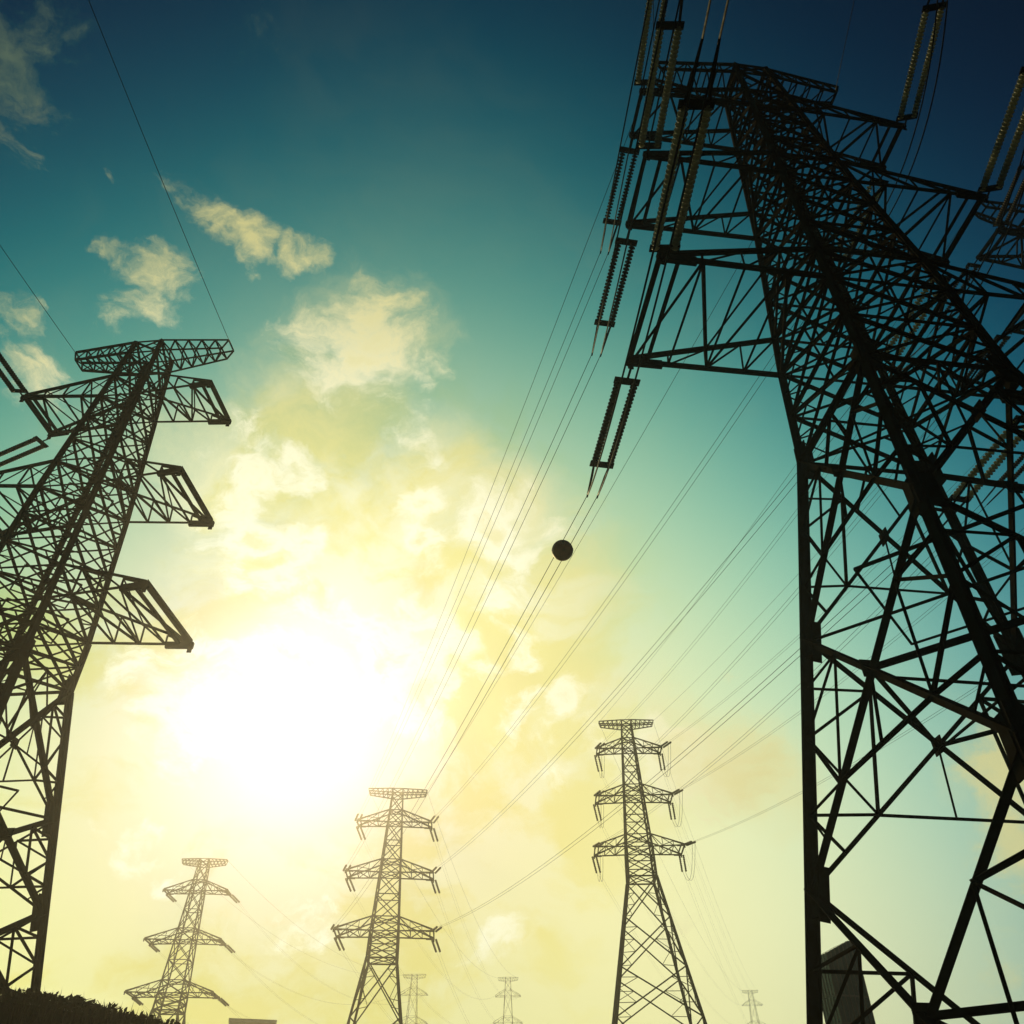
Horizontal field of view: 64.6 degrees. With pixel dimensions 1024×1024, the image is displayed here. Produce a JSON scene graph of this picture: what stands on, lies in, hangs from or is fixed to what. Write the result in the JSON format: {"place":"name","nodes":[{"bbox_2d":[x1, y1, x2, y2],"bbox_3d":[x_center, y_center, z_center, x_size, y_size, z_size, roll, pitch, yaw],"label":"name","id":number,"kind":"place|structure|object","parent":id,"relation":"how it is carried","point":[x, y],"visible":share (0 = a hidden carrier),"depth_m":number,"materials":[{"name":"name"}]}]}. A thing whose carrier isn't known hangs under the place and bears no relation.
{"place":"outdoors","nodes":[
{"label":"outdoors","id":0,"kind":"place"},
{"bbox_2d":[0,984,188,1023],"bbox_3d":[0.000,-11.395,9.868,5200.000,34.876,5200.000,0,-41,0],"label":"ground","id":1,"kind":"structure","parent":0,"point":[3,1016],"depth_m":23.61,"materials":[{"name":"plant"}]},
{"bbox_2d":[0,987,25,1003],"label":"shrub","id":2,"kind":"object","parent":1,"relation":"on","point":[3,991],"visible":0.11,"depth_m":26.29,"materials":[{"name":"green plant"}]},
{"bbox_2d":[4,987,58,1007],"bbox_3d":[-15.346,15.723,26.066,1.906,0.729,1.849,-12,-42,14],"label":"shrub","id":3,"kind":"object","parent":1,"relation":"on","point":[36,994],"visible":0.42,"depth_m":25.77,"materials":[{"name":"green plant"}]},
{"bbox_2d":[43,994,96,1011],"bbox_3d":[-14.062,15.786,25.830,1.769,0.676,1.720,22,-45,-23],"label":"shrub","id":4,"kind":"object","parent":1,"relation":"on","point":[78,999],"visible":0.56,"depth_m":25.57,"materials":[{"name":"green plant"}]},
{"bbox_2d":[79,1000,129,1018],"bbox_3d":[-13.118,16.122,25.955,1.739,0.690,1.809,-14,-43,16],"label":"shrub","id":5,"kind":"object","parent":1,"relation":"on","point":[111,1007],"visible":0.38,"depth_m":25.77,"materials":[{"name":"green plant"}]},
{"bbox_2d":[0,338,233,992],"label":"transmission pylon","id":6,"kind":"object","parent":1,"relation":"on","point":[18,649],"visible":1,"depth_m":38.54,"materials":[{"name":"metal"}]},
{"bbox_2d":[0,352,28,396],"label":"insulator string","id":7,"kind":"object","parent":6,"relation":"attached to","point":[14,377],"visible":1,"depth_m":43.71,"materials":[{"name":"ceramic"}]},
{"bbox_2d":[0,436,48,466],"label":"insulator string","id":8,"kind":"object","parent":6,"relation":"attached to","point":[43,445],"visible":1,"depth_m":47.31,"materials":[{"name":"ceramic"}]},
{"bbox_2d":[0,245,77,355],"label":"earth wire","id":9,"kind":"object","parent":6,"relation":"attached to","point":[37,299],"visible":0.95,"depth_m":44.84,"materials":[{"name":"metal"}]},
{"bbox_2d":[88,0,230,343],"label":"earth wire","id":10,"kind":"object","parent":6,"relation":"attached to","point":[153,159],"visible":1,"depth_m":36.66,"materials":[{"name":"metal"}]},
{"bbox_2d":[118,1009,160,1023],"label":"shrub","id":11,"kind":"object","parent":1,"relation":"on","point":[133,1015],"visible":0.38,"depth_m":25.84,"materials":[{"name":"green plant"}]},
{"bbox_2d":[160,1019,180,1023],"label":"shrub","id":12,"kind":"object","parent":1,"relation":"on","point":[167,1020],"visible":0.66,"depth_m":25.96,"materials":[{"name":"green plant"}]},
{"bbox_2d":[123,858,231,1023],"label":"transmission pylon","id":13,"kind":"object","parent":1,"relation":"on","point":[197,932],"visible":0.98,"depth_m":139.88,"materials":[{"name":"metal"}]},
{"bbox_2d":[131,997,143,1005],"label":"insulator string","id":14,"kind":"object","parent":13,"relation":"attached to","point":[137,1001],"visible":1,"depth_m":137.28,"materials":[{"name":"brown ceramic"}]},
{"bbox_2d":[148,944,159,952],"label":"insulator string","id":15,"kind":"object","parent":13,"relation":"attached to","point":[154,948],"visible":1,"depth_m":142.33,"materials":[{"name":"brown ceramic"}]},
{"bbox_2d":[167,894,176,901],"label":"insulator string","id":16,"kind":"object","parent":13,"relation":"attached to","point":[170,897],"visible":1,"depth_m":147.28,"materials":[{"name":"brown ceramic"}]},
{"bbox_2d":[218,998,228,1006],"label":"insulator string","id":17,"kind":"object","parent":13,"relation":"attached to","point":[223,1002],"visible":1,"depth_m":137.88,"materials":[{"name":"brown ceramic"}]},
{"bbox_2d":[224,944,234,952],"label":"insulator string","id":18,"kind":"object","parent":13,"relation":"attached to","point":[230,950],"visible":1,"depth_m":142.73,"materials":[{"name":"brown ceramic"}]},
{"bbox_2d":[229,894,239,902],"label":"insulator string","id":19,"kind":"object","parent":13,"relation":"attached to","point":[233,897],"visible":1,"depth_m":147.64,"materials":[{"name":"brown ceramic"}]},
{"bbox_2d":[183,860,377,975],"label":"earth wire","id":20,"kind":"object","parent":13,"relation":"attached to","point":[277,937],"visible":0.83,"depth_m":183.18,"materials":[{"name":"metal"}]},
{"bbox_2d":[229,1018,276,1023],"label":"apartment block","id":21,"kind":"structure","parent":1,"relation":"on","point":[241,1021],"depth_m":176.65,"materials":[{"name":"grey concrete"}]},
{"bbox_2d":[333,788,434,1023],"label":"transmission pylon","id":22,"kind":"object","parent":1,"relation":"on","point":[368,957],"visible":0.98,"depth_m":117.14,"materials":[{"name":"metal"}]},
{"bbox_2d":[334,937,344,950],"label":"insulator string","id":23,"kind":"object","parent":22,"relation":"attached to","point":[341,944],"visible":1,"depth_m":116.99,"materials":[{"name":"brown ceramic"}]},
{"bbox_2d":[345,878,355,891],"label":"insulator string","id":24,"kind":"object","parent":22,"relation":"attached to","point":[352,885],"visible":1,"depth_m":121.86,"materials":[{"name":"brown ceramic"}]},
{"bbox_2d":[356,826,365,839],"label":"insulator string","id":25,"kind":"object","parent":22,"relation":"attached to","point":[361,829],"visible":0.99,"depth_m":126.44,"materials":[{"name":"brown ceramic"}]},
{"bbox_2d":[429,828,437,841],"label":"insulator string","id":26,"kind":"object","parent":22,"relation":"attached to","point":[432,835],"visible":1,"depth_m":127.05,"materials":[{"name":"brown ceramic"}]},
{"bbox_2d":[429,816,438,823],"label":"insulator string","id":27,"kind":"object","parent":22,"relation":"attached to","point":[434,821],"visible":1,"depth_m":122.97,"materials":[{"name":"brown ceramic"}]},
{"bbox_2d":[431,880,439,893],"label":"insulator string","id":28,"kind":"object","parent":22,"relation":"attached to","point":[433,886],"visible":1,"depth_m":122.58,"materials":[{"name":"brown ceramic"}]},
{"bbox_2d":[431,939,440,952],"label":"insulator string","id":29,"kind":"object","parent":22,"relation":"attached to","point":[433,944],"visible":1,"depth_m":117.70,"materials":[{"name":"brown ceramic"}]},
{"bbox_2d":[431,867,440,873],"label":"insulator string","id":30,"kind":"object","parent":22,"relation":"attached to","point":[436,871],"visible":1,"depth_m":117.42,"materials":[{"name":"brown ceramic"}]},
{"bbox_2d":[431,926,441,931],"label":"insulator string","id":31,"kind":"object","parent":22,"relation":"attached to","point":[436,929],"visible":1,"depth_m":111.72,"materials":[{"name":"brown ceramic"}]},
{"bbox_2d":[395,974,427,1023],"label":"transmission pylon","id":32,"kind":"object","parent":1,"relation":"on","point":[416,995],"visible":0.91,"depth_m":243.08,"materials":[{"name":"metal"}]},
{"bbox_2d":[180,908,388,1004],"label":"power line","id":33,"kind":"object","parent":32,"relation":"attached to","point":[261,974],"visible":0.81,"depth_m":173.15,"materials":[{"name":"metal"}]},
{"bbox_2d":[242,906,426,1003],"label":"power line","id":34,"kind":"object","parent":32,"relation":"attached to","point":[299,965],"visible":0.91,"depth_m":160.16,"materials":[{"name":"metal"}]},
{"bbox_2d":[494,977,522,1023],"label":"transmission pylon","id":35,"kind":"object","parent":1,"relation":"on","point":[517,995],"visible":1,"depth_m":260.63,"materials":[{"name":"metal"}]},
{"bbox_2d":[362,840,494,998],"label":"power line","id":36,"kind":"object","parent":35,"relation":"attached to","point":[409,926],"visible":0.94,"depth_m":152.49,"materials":[{"name":"metal"}]},
{"bbox_2d":[374,801,496,977],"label":"earth wire","id":37,"kind":"object","parent":35,"relation":"attached to","point":[422,894],"visible":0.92,"depth_m":159.30,"materials":[{"name":"metal"}]},
{"bbox_2d":[435,844,505,997],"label":"power line","id":38,"kind":"object","parent":35,"relation":"attached to","point":[459,909],"visible":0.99,"depth_m":141.39,"materials":[{"name":"metal"}]},
{"bbox_2d":[593,719,706,1023],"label":"transmission pylon","id":39,"kind":"object","parent":1,"relation":"on","point":[659,897],"visible":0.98,"depth_m":122.36,"materials":[{"name":"metal"}]},
{"bbox_2d":[591,856,600,872],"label":"insulator string","id":40,"kind":"object","parent":39,"relation":"attached to","point":[592,857],"visible":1,"depth_m":126.83,"materials":[{"name":"brown ceramic"}]},
{"bbox_2d":[593,804,601,820],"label":"insulator string","id":41,"kind":"object","parent":39,"relation":"attached to","point":[596,812],"visible":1,"depth_m":131.70,"materials":[{"name":"brown ceramic"}]},
{"bbox_2d":[592,842,603,847],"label":"insulator string","id":42,"kind":"object","parent":39,"relation":"attached to","point":[598,844],"visible":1,"depth_m":120.91,"materials":[{"name":"brown ceramic"}]},
{"bbox_2d":[594,755,602,771],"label":"insulator string","id":43,"kind":"object","parent":39,"relation":"attached to","point":[597,763],"visible":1,"depth_m":136.58,"materials":[{"name":"brown ceramic"}]},
{"bbox_2d":[594,790,604,796],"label":"insulator string","id":44,"kind":"object","parent":39,"relation":"attached to","point":[599,792],"visible":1,"depth_m":126.64,"materials":[{"name":"brown ceramic"}]},
{"bbox_2d":[658,753,665,769],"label":"insulator string","id":45,"kind":"object","parent":39,"relation":"attached to","point":[660,762],"visible":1,"depth_m":136.22,"materials":[{"name":"brown ceramic"}]},
{"bbox_2d":[659,741,671,747],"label":"insulator string","id":46,"kind":"object","parent":39,"relation":"attached to","point":[663,744],"visible":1,"depth_m":132.00,"materials":[{"name":"brown ceramic"}]},
{"bbox_2d":[668,448,989,741],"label":"power line","id":47,"kind":"object","parent":46,"relation":"attached to","point":[818,620],"visible":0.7,"depth_m":97.01,"materials":[{"name":"metal"}]},
{"bbox_2d":[668,803,675,819],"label":"insulator string","id":48,"kind":"object","parent":39,"relation":"attached to","point":[670,811],"visible":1,"depth_m":131.30,"materials":[{"name":"brown ceramic"}]},
{"bbox_2d":[670,789,682,794],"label":"insulator string","id":49,"kind":"object","parent":39,"relation":"attached to","point":[676,791],"visible":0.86,"depth_m":126.18,"materials":[{"name":"brown ceramic"}]},
{"bbox_2d":[681,528,1023,789],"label":"power line","id":50,"kind":"object","parent":49,"relation":"attached to","point":[845,676],"visible":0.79,"depth_m":85.13,"materials":[{"name":"metal"}]},
{"bbox_2d":[679,855,686,871],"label":"insulator string","id":51,"kind":"object","parent":39,"relation":"attached to","point":[680,861],"visible":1,"depth_m":126.40,"materials":[{"name":"brown ceramic"}]},
{"bbox_2d":[682,841,695,845],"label":"insulator string","id":52,"kind":"object","parent":39,"relation":"attached to","point":[688,843],"visible":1,"depth_m":120.44,"materials":[{"name":"brown ceramic"}]},
{"bbox_2d":[692,679,987,841],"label":"power line","id":53,"kind":"object","parent":52,"relation":"attached to","point":[852,765],"visible":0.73,"depth_m":82.69,"materials":[{"name":"metal"}]},
{"bbox_2d":[599,227,960,721],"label":"earth wire","id":54,"kind":"object","parent":39,"relation":"attached to","point":[764,508],"visible":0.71,"depth_m":87.35,"materials":[{"name":"metal"}]},
{"bbox_2d":[661,318,1022,713],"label":"earth wire","id":55,"kind":"object","parent":39,"relation":"attached to","point":[813,557],"visible":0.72,"depth_m":96.60,"materials":[{"name":"metal"}]},
{"bbox_2d":[742,990,764,1023],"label":"transmission pylon","id":56,"kind":"object","parent":1,"relation":"on","point":[749,1000],"visible":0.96,"depth_m":335.73,"materials":[{"name":"metal"}]},
{"bbox_2d":[601,728,738,988],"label":"earth wire","id":57,"kind":"object","parent":56,"relation":"attached to","point":[656,849],"visible":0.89,"depth_m":189.25,"materials":[{"name":"metal"}]},
{"bbox_2d":[653,722,746,973],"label":"earth wire","id":58,"kind":"object","parent":56,"relation":"attached to","point":[693,839],"visible":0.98,"depth_m":171.68,"materials":[{"name":"metal"}]},
{"bbox_2d":[665,776,760,1004],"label":"power line","id":59,"kind":"object","parent":56,"relation":"attached to","point":[706,888],"visible":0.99,"depth_m":169.57,"materials":[{"name":"metal"}]},
{"bbox_2d":[625,61,1023,1023],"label":"transmission pylon","id":60,"kind":"object","parent":1,"relation":"on","point":[923,483],"visible":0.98,"depth_m":24.66,"materials":[{"name":"metal"}]},
{"bbox_2d":[369,86,646,788],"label":"earth wire","id":61,"kind":"object","parent":60,"relation":"attached to","point":[520,414],"visible":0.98,"depth_m":57.88,"materials":[{"name":"metal"}]},
{"bbox_2d":[586,368,640,498],"bbox_3d":[3.663,-2.804,30.206,0.920,0.828,6.014,6,-41,-7],"label":"insulator string","id":62,"kind":"object","parent":60,"relation":"attached to","point":[603,431],"visible":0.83,"depth_m":29.76,"materials":[{"name":"ceramic"}]},
{"bbox_2d":[339,497,595,919],"bbox_3d":[-10.356,27.750,71.074,0.425,8.073,99.910,10,-42,-12],"label":"power line","id":63,"kind":"object","parent":62,"relation":"attached to","point":[486,680],"visible":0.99,"depth_m":43.34,"materials":[{"name":"metal"}]},
{"bbox_2d":[552,540,572,560],"bbox_3d":[2.176,1.655,34.905,0.943,0.920,0.943,31,-49,-31],"label":"marker ball","id":64,"kind":"object","parent":63,"relation":"attached to","point":[563,551],"visible":0.98,"depth_m":34.57,"materials":[{"name":"black plastic"}]},
{"bbox_2d":[587,45,718,495],"bbox_3d":[3.680,-5.008,24.823,0.953,3.032,16.710,3,-41,-4],"label":"jumper cable","id":65,"kind":"object","parent":62,"relation":"hanging from","point":[689,165],"visible":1,"depth_m":21.09,"materials":[{"name":"metal"}]},
{"bbox_2d":[591,230,637,356],"bbox_3d":[4.345,-9.400,35.221,0.920,0.828,6.014,6,-41,-7],"label":"insulator string","id":66,"kind":"object","parent":60,"relation":"attached to","point":[632,244],"visible":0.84,"depth_m":34.78,"materials":[{"name":"ceramic"}]},
{"bbox_2d":[348,357,599,862],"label":"power line","id":67,"kind":"object","parent":66,"relation":"attached to","point":[495,566],"visible":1,"depth_m":48.73,"materials":[{"name":"metal"}]},
{"bbox_2d":[592,0,680,353],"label":"jumper cable","id":68,"kind":"object","parent":66,"relation":"hanging from","point":[632,167],"visible":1,"depth_m":27.58,"materials":[{"name":"metal"}]},
{"bbox_2d":[600,139,639,254],"bbox_3d":[5.178,-15.322,39.616,0.920,0.786,5.667,6,-41,-7],"label":"insulator string","id":69,"kind":"object","parent":60,"relation":"attached to","point":[623,150],"visible":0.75,"depth_m":39.16,"materials":[{"name":"ceramic"}]},
{"bbox_2d":[361,254,606,814],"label":"power line","id":70,"kind":"object","parent":69,"relation":"attached to","point":[504,485],"visible":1,"depth_m":54.13,"materials":[{"name":"metal"}]},
{"bbox_2d":[601,0,659,251],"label":"jumper cable","id":71,"kind":"object","parent":69,"relation":"hanging from","point":[634,120],"visible":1,"depth_m":33.48,"materials":[{"name":"metal"}]},
{"bbox_2d":[441,101,830,769],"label":"earth wire","id":72,"kind":"object","parent":60,"relation":"attached to","point":[623,467],"visible":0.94,"depth_m":63.09,"materials":[{"name":"metal"}]},
{"bbox_2d":[634,0,666,93],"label":"insulator string","id":73,"kind":"object","parent":60,"relation":"attached to","point":[638,77],"visible":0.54,"depth_m":34.30,"materials":[{"name":"ceramic"}]},
{"bbox_2d":[637,0,684,157],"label":"insulator string","id":74,"kind":"object","parent":60,"relation":"attached to","point":[669,77],"visible":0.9,"depth_m":28.24,"materials":[{"name":"ceramic"}]},
{"bbox_2d":[649,38,720,261],"bbox_3d":[4.654,-9.431,22.041,0.920,1.653,6.886,0,-41,0],"label":"insulator string","id":75,"kind":"object","parent":60,"relation":"attached to","point":[695,104],"visible":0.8,"depth_m":21.88,"materials":[{"name":"ceramic"}]},
{"bbox_2d":[701,0,728,44],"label":"power line","id":76,"kind":"object","parent":75,"relation":"attached to","point":[707,14],"visible":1,"depth_m":18.53,"materials":[{"name":"metal"}]},
{"bbox_2d":[835,0,854,89],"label":"earth wire","id":77,"kind":"object","parent":60,"relation":"attached to","point":[845,43],"visible":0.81,"depth_m":39.56,"materials":[{"name":"metal"}]},
{"bbox_2d":[832,175,888,265],"bbox_3d":[17.229,-14.191,41.047,0.920,0.667,6.333,8,-42,-9],"label":"insulator string","id":78,"kind":"object","parent":60,"relation":"attached to","point":[868,190],"visible":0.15,"depth_m":40.28,"materials":[{"name":"ceramic"}]},
{"bbox_2d":[444,305,806,807],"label":"power line","id":79,"kind":"object","parent":78,"relation":"attached to","point":[638,553],"visible":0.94,"depth_m":60.35,"materials":[{"name":"metal"}]},
{"bbox_2d":[841,0,947,268],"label":"jumper cable","id":80,"kind":"object","parent":78,"relation":"hanging from","point":[921,106],"visible":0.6,"depth_m":33.66,"materials":[{"name":"metal"}]},
{"bbox_2d":[876,269,951,371],"bbox_3d":[17.915,-8.275,36.677,0.920,0.667,6.333,8,-42,-9],"label":"insulator string","id":81,"kind":"object","parent":60,"relation":"attached to","point":[917,302],"visible":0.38,"depth_m":36.31,"materials":[{"name":"ceramic"}]},
{"bbox_2d":[439,392,866,865],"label":"power line","id":82,"kind":"object","parent":81,"relation":"attached to","point":[660,637],"visible":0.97,"depth_m":56.32,"materials":[{"name":"metal"}]},
{"bbox_2d":[879,149,1023,377],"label":"jumper cable","id":83,"kind":"object","parent":81,"relation":"hanging from","point":[992,241],"visible":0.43,"depth_m":29.84,"materials":[{"name":"metal"}]},
{"bbox_2d":[896,0,946,127],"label":"insulator string","id":84,"kind":"object","parent":60,"relation":"attached to","point":[926,10],"visible":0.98,"depth_m":34.87,"materials":[{"name":"ceramic"}]},
{"bbox_2d":[939,415,1023,525],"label":"insulator string","id":85,"kind":"object","parent":60,"relation":"attached to","point":[991,470],"visible":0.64,"depth_m":31.57,"materials":[{"name":"ceramic"}]},
{"bbox_2d":[441,531,926,926],"bbox_3d":[3.909,28.706,72.316,0.425,7.896,99.034,11,-42,-12],"label":"power line","id":86,"kind":"object","parent":85,"relation":"attached to","point":[703,734],"visible":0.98,"depth_m":48.75,"materials":[{"name":"metal"}]},
{"bbox_2d":[977,66,1023,199],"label":"insulator string","id":87,"kind":"object","parent":60,"relation":"attached to","point":[984,187],"visible":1,"depth_m":30.31,"materials":[{"name":"ceramic"}]},
{"bbox_2d":[821,941,875,1023],"bbox_3d":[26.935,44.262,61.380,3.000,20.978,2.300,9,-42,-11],"label":"glass tower","id":88,"kind":"structure","parent":1,"relation":"on","point":[847,1011],"depth_m":65.21,"materials":[{"name":"grey glass"}]},
{"bbox_2d":[975,200,1023,334],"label":"transmission pylon","id":89,"kind":"object","parent":1,"relation":"on","point":[1017,231],"visible":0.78,"depth_m":53.19,"materials":[{"name":"metal"}]},
{"bbox_2d":[925,260,980,333],"bbox_3d":[30.131,-14.723,55.458,0.920,0.292,6.102,6,-41,-7],"label":"insulator string","id":90,"kind":"object","parent":89,"relation":"attached to","point":[973,265],"visible":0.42,"depth_m":54.31,"materials":[{"name":"ceramic"}]},
{"bbox_2d":[604,336,927,742],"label":"power line","id":91,"kind":"object","parent":90,"relation":"attached to","point":[750,570],"visible":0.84,"depth_m":83.59,"materials":[{"name":"metal"}]},
{"bbox_2d":[949,332,1010,402],"bbox_3d":[29.295,-8.961,50.883,0.920,0.286,6.102,6,-41,-7],"label":"insulator string","id":92,"kind":"object","parent":89,"relation":"attached to","point":[1001,344],"visible":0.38,"depth_m":50.07,"materials":[{"name":"ceramic"}]},
{"bbox_2d":[602,415,945,789],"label":"power line","id":93,"kind":"object","parent":92,"relation":"attached to","point":[773,616],"visible":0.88,"depth_m":75.70,"materials":[{"name":"metal"}]},
{"bbox_2d":[981,455,1023,504],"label":"insulator string","id":94,"kind":"object","parent":89,"relation":"attached to","point":[1017,473],"visible":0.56,"depth_m":46.15,"materials":[{"name":"ceramic"}]},
{"bbox_2d":[602,505,986,841],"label":"power line","id":95,"kind":"object","parent":94,"relation":"attached to","point":[777,704],"visible":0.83,"depth_m":72.03,"materials":[{"name":"metal"}]},
{"bbox_2d":[993,160,1023,228],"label":"insulator string","id":96,"kind":"object","parent":89,"relation":"attached to","point":[1010,213],"visible":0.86,"depth_m":49.93,"materials":[{"name":"ceramic"}]},
{"bbox_2d":[0,0,1023,1023],"label":"sky","id":97,"kind":"structure","parent":0,"point":[386,211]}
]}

